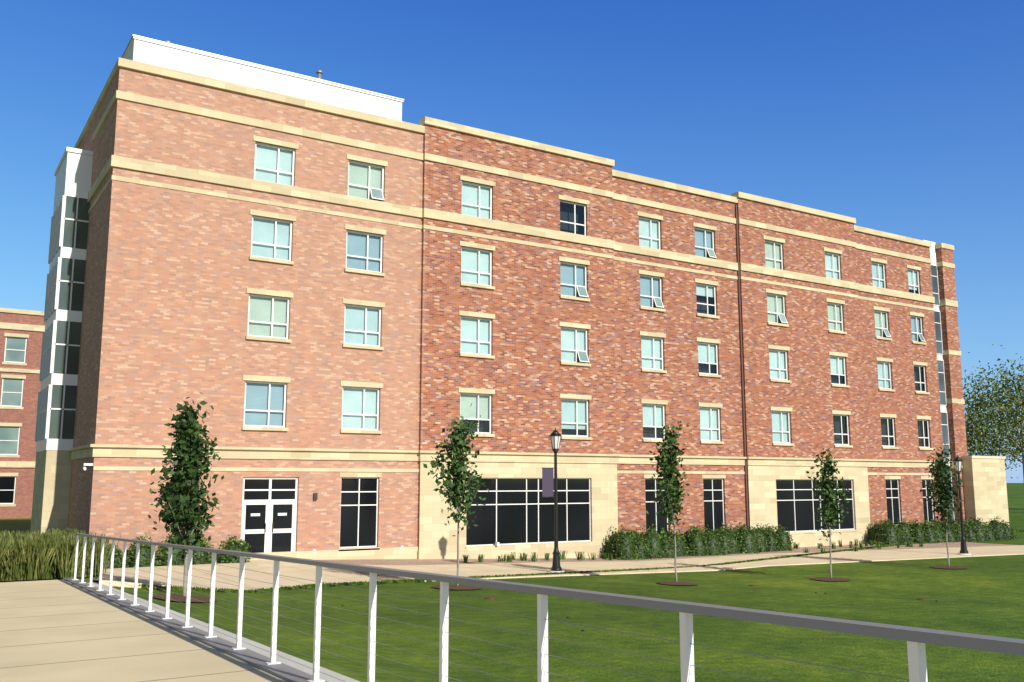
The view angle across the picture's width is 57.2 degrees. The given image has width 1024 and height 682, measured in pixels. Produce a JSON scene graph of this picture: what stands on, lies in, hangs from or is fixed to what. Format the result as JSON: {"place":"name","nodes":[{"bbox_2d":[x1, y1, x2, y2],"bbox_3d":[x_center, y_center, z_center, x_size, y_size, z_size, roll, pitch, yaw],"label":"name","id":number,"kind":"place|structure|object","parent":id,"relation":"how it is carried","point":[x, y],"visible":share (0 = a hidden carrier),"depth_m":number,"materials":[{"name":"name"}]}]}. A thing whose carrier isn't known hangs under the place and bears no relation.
{"place":"outdoors","nodes":[
{"label":"outdoors","id":0,"kind":"place"},
{"bbox_2d":[0,527,120,580],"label":"ornamental grass","id":1,"kind":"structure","parent":0,"point":[27,555],"depth_m":28.27,"materials":[{"name":"green plant"}]},
{"bbox_2d":[0,504,1023,681],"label":"lawn","id":2,"kind":"structure","parent":0,"point":[982,595],"depth_m":20.12,"materials":[{"name":"green plant"}]},
{"bbox_2d":[0,577,103,581],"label":"mulch bed","id":3,"kind":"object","parent":2,"relation":"on","point":[97,578],"depth_m":23.33,"materials":[{"name":"brown soil"}]},
{"bbox_2d":[98,533,251,568],"bbox_3d":[-12.020,7.358,33.175,5.680,1.186,1.435,5,-10,-32],"label":"bay bush","id":4,"kind":"object","parent":2,"relation":"on","point":[200,557],"visible":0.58,"depth_m":32.94,"materials":[{"name":"green plant"}]},
{"bbox_2d":[0,578,359,681],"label":"walkway deck","id":5,"kind":"structure","parent":2,"relation":"on","point":[65,630],"depth_m":11.47,"materials":[{"name":"concrete"}]},
{"bbox_2d":[71,533,1023,681],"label":"cable railing","id":6,"kind":"object","parent":5,"relation":"on","point":[916,638],"visible":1,"depth_m":5.87,"materials":[{"name":"white metal"}]},
{"bbox_2d":[153,594,216,601],"bbox_3d":[-7.577,5.931,21.648,1.416,0.156,1.352,5,-10,-32],"label":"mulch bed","id":7,"kind":"object","parent":2,"relation":"on","point":[177,597],"visible":0.72,"depth_m":21.45,"materials":[{"name":"brown soil"}]},
{"bbox_2d":[148,392,223,595],"bbox_3d":[-7.591,3.655,21.909,1.676,4.877,1.537,1,-9,-7],"label":"tree","id":8,"kind":"object","parent":2,"relation":"on","point":[181,494],"visible":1,"depth_m":21.80,"materials":[{"name":"green plant"}]},
{"bbox_2d":[246,560,305,564],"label":"door paving","id":9,"kind":"structure","parent":2,"relation":"on","point":[263,562],"depth_m":34.15,"materials":[{"name":"concrete"}]},
{"bbox_2d":[423,404,488,585],"bbox_3d":[-1.636,4.547,27.415,1.728,5.460,1.736,-5,-10,28],"label":"young tree","id":10,"kind":"object","parent":2,"relation":"on","point":[457,488],"visible":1,"depth_m":27.32,"materials":[{"name":"green plant"}]},
{"bbox_2d":[432,585,480,589],"bbox_3d":[-1.612,7.094,27.091,1.400,0.075,1.417,5,-10,-32],"label":"mulch ring","id":11,"kind":"object","parent":2,"relation":"on","point":[459,587],"visible":0.76,"depth_m":26.82,"materials":[{"name":"brown soil"}]},
{"bbox_2d":[30,36,1008,564],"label":"residence hall","id":12,"kind":"structure","parent":2,"relation":"on","point":[340,308],"depth_m":41.36,"materials":[{"name":"brick"},{"name":"limestone"},{"name":"white-painted metal"}]},
{"bbox_2d":[121,34,403,99],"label":"roof edge","id":13,"kind":"object","parent":12,"relation":"on","point":[319,73],"visible":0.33,"depth_m":40.87,"materials":[{"name":"silver metal"}]},
{"bbox_2d":[141,529,1023,592],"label":"lawn blades","id":14,"kind":"object","parent":2,"relation":"on","point":[365,582],"visible":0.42,"depth_m":30.38,"materials":[{"name":"green plant"}]},
{"bbox_2d":[321,542,1013,564],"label":"grass strip","id":15,"kind":"object","parent":2,"relation":"on","point":[489,561],"visible":0.38,"depth_m":42.09,"materials":[{"name":"green plant"}]},
{"bbox_2d":[461,550,612,562],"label":"grass tufts","id":16,"kind":"object","parent":15,"relation":"on","point":[510,558],"visible":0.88,"depth_m":40.51,"materials":[{"name":"green plant"}]},
{"bbox_2d":[600,522,795,559],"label":"bay bush","id":17,"kind":"object","parent":15,"relation":"on","point":[634,545],"visible":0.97,"depth_m":45.57,"materials":[{"name":"green plant"}]},
{"bbox_2d":[793,539,922,552],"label":"grass tufts","id":18,"kind":"object","parent":15,"relation":"on","point":[851,545],"visible":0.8,"depth_m":50.92,"materials":[{"name":"green plant"}]},
{"bbox_2d":[865,515,1018,544],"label":"bay bush","id":19,"kind":"object","parent":15,"relation":"on","point":[886,531],"visible":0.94,"depth_m":55.41,"materials":[{"name":"green plant"}]},
{"bbox_2d":[646,421,689,581],"bbox_3d":[5.250,5.363,31.120,1.560,5.522,1.641,-7,-11,40],"label":"young tree","id":20,"kind":"object","parent":2,"relation":"on","point":[671,495],"visible":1,"depth_m":31.15,"materials":[{"name":"green plant"}]},
{"bbox_2d":[657,581,698,584],"bbox_3d":[5.410,7.947,30.841,1.352,0.074,1.423,5,-10,-32],"label":"mulch ring","id":21,"kind":"object","parent":2,"relation":"on","point":[673,583],"visible":0.97,"depth_m":30.61,"materials":[{"name":"brown soil"}]},
{"bbox_2d":[806,448,848,577],"bbox_3d":[11.839,6.447,34.897,1.786,4.962,1.531,5,-10,-32],"label":"young tree","id":22,"kind":"object","parent":2,"relation":"on","point":[830,507],"visible":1,"depth_m":34.80,"materials":[{"name":"green plant"}]},
{"bbox_2d":[809,577,850,580],"bbox_3d":[11.734,8.710,34.440,1.473,0.050,1.450,5,-10,-32],"label":"mulch ring","id":23,"kind":"object","parent":2,"relation":"on","point":[831,579],"visible":0.97,"depth_m":34.26,"materials":[{"name":"brown soil"}]},
{"bbox_2d":[920,443,962,565],"bbox_3d":[18.138,6.965,39.635,1.654,5.344,1.483,-1,-9,9],"label":"young tree","id":24,"kind":"object","parent":2,"relation":"on","point":[940,470],"visible":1,"depth_m":39.60,"materials":[{"name":"green plant"}]},
{"bbox_2d":[930,566,967,568],"bbox_3d":[18.222,9.422,39.188,1.404,0.050,1.519,5,-10,-32],"label":"mulch ring","id":25,"kind":"object","parent":2,"relation":"on","point":[951,567],"visible":1,"depth_m":38.92,"materials":[{"name":"brown soil"}]},
{"bbox_2d":[962,344,1023,478],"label":"tree","id":26,"kind":"object","parent":2,"relation":"on","point":[982,404],"visible":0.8,"depth_m":96.48,"materials":[{"name":"green plant"}]},
{"bbox_2d":[963,373,1023,477],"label":"tree","id":27,"kind":"object","parent":2,"relation":"on","point":[1009,444],"visible":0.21,"depth_m":111.93,"materials":[{"name":"green plant"}]},
{"bbox_2d":[0,0,1023,482],"label":"sky","id":28,"kind":"structure","parent":0,"point":[905,118],"materials":[{"name":"blue"}]},
{"bbox_2d":[102,545,1023,589],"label":"sidewalk","id":29,"kind":"structure","parent":0,"point":[329,574],"depth_m":34.65,"materials":[{"name":"concrete"}]},
{"bbox_2d":[542,427,564,572],"bbox_3d":[1.483,5.839,34.404,0.852,5.345,0.600,1,-9,-4],"label":"lamp post","id":30,"kind":"object","parent":29,"relation":"on","point":[549,485],"visible":0.97,"depth_m":34.33,"materials":[{"name":"metal"}]},
{"bbox_2d":[953,455,970,554],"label":"lamp post","id":31,"kind":"object","parent":29,"relation":"on","point":[958,467],"visible":0.94,"depth_m":46.28,"materials":[{"name":"metal"}]},
{"bbox_2d":[1006,483,1023,503],"bbox_3d":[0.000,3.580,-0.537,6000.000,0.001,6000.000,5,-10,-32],"label":"grassy hill","id":32,"kind":"structure","parent":0,"point":[1015,493],"depth_m":293.37,"materials":[{"name":"green plant"}]},
{"bbox_2d":[0,308,44,518],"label":"building","id":33,"kind":"structure","parent":32,"relation":"on","point":[21,332],"depth_m":76.43,"materials":[{"name":"brick"}]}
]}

